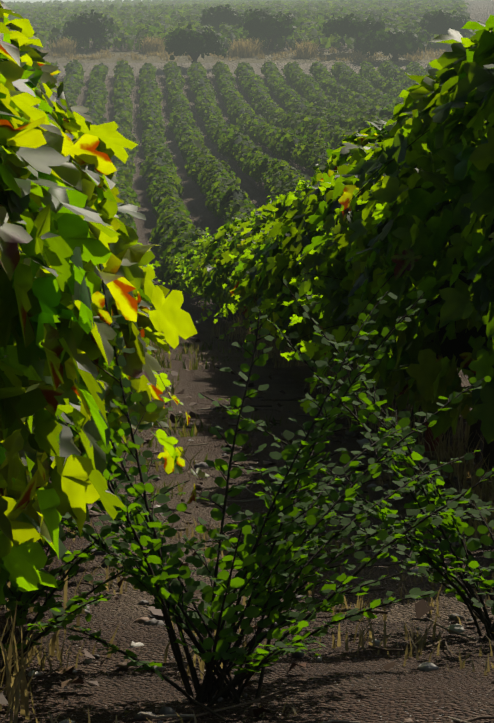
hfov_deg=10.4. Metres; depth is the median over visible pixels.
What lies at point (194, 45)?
tree
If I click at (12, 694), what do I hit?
dry grass
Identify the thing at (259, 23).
tree
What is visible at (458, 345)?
grapevines
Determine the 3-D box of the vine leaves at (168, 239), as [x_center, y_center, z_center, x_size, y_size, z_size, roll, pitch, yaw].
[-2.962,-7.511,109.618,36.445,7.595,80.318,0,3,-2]
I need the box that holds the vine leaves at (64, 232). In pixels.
[0,0,493,604]
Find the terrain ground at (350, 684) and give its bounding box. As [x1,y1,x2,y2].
[0,0,493,722]
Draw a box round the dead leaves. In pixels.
[0,334,492,717]
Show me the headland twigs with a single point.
(184, 717)
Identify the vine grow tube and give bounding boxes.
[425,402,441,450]
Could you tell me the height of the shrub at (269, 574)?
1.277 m
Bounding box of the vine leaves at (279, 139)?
[51,59,433,196]
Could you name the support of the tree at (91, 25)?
on the terrain ground at (350, 684)
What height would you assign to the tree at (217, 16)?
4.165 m
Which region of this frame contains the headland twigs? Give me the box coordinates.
[0,396,493,722]
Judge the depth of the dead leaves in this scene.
12.04 m
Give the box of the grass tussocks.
[50,34,427,58]
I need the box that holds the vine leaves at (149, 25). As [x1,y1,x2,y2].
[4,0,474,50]
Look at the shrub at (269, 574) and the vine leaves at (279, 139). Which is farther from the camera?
the vine leaves at (279, 139)
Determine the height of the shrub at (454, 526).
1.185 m
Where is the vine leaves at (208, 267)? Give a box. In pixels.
[142,195,280,338]
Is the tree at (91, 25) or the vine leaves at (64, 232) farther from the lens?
the tree at (91, 25)
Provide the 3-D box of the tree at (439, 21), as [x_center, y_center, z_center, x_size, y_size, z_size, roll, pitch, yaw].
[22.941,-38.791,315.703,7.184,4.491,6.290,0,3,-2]
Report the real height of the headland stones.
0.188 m
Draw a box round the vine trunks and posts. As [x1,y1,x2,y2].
[213,220,493,480]
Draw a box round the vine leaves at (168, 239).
[108,121,396,294]
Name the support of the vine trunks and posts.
on the terrain ground at (350, 684)
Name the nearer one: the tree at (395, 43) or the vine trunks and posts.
the vine trunks and posts
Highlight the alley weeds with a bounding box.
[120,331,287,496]
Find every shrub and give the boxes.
[0,264,493,706]
[0,477,222,670]
[198,279,493,640]
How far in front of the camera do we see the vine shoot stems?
11.95 m
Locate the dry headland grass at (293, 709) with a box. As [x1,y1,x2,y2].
[0,515,493,722]
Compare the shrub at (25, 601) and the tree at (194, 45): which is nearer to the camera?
the shrub at (25, 601)
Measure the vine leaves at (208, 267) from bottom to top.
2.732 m
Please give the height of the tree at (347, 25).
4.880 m
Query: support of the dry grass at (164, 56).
on the terrain ground at (350, 684)
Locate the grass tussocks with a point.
(246, 48)
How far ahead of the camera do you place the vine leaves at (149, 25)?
384.04 m
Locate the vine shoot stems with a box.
[91,129,458,478]
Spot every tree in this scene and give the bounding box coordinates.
[59,6,119,48]
[164,24,231,63]
[196,4,245,28]
[238,8,300,49]
[319,13,391,51]
[353,29,430,61]
[414,9,472,45]
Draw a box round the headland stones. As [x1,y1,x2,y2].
[2,431,490,722]
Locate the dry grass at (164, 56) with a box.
[38,47,451,61]

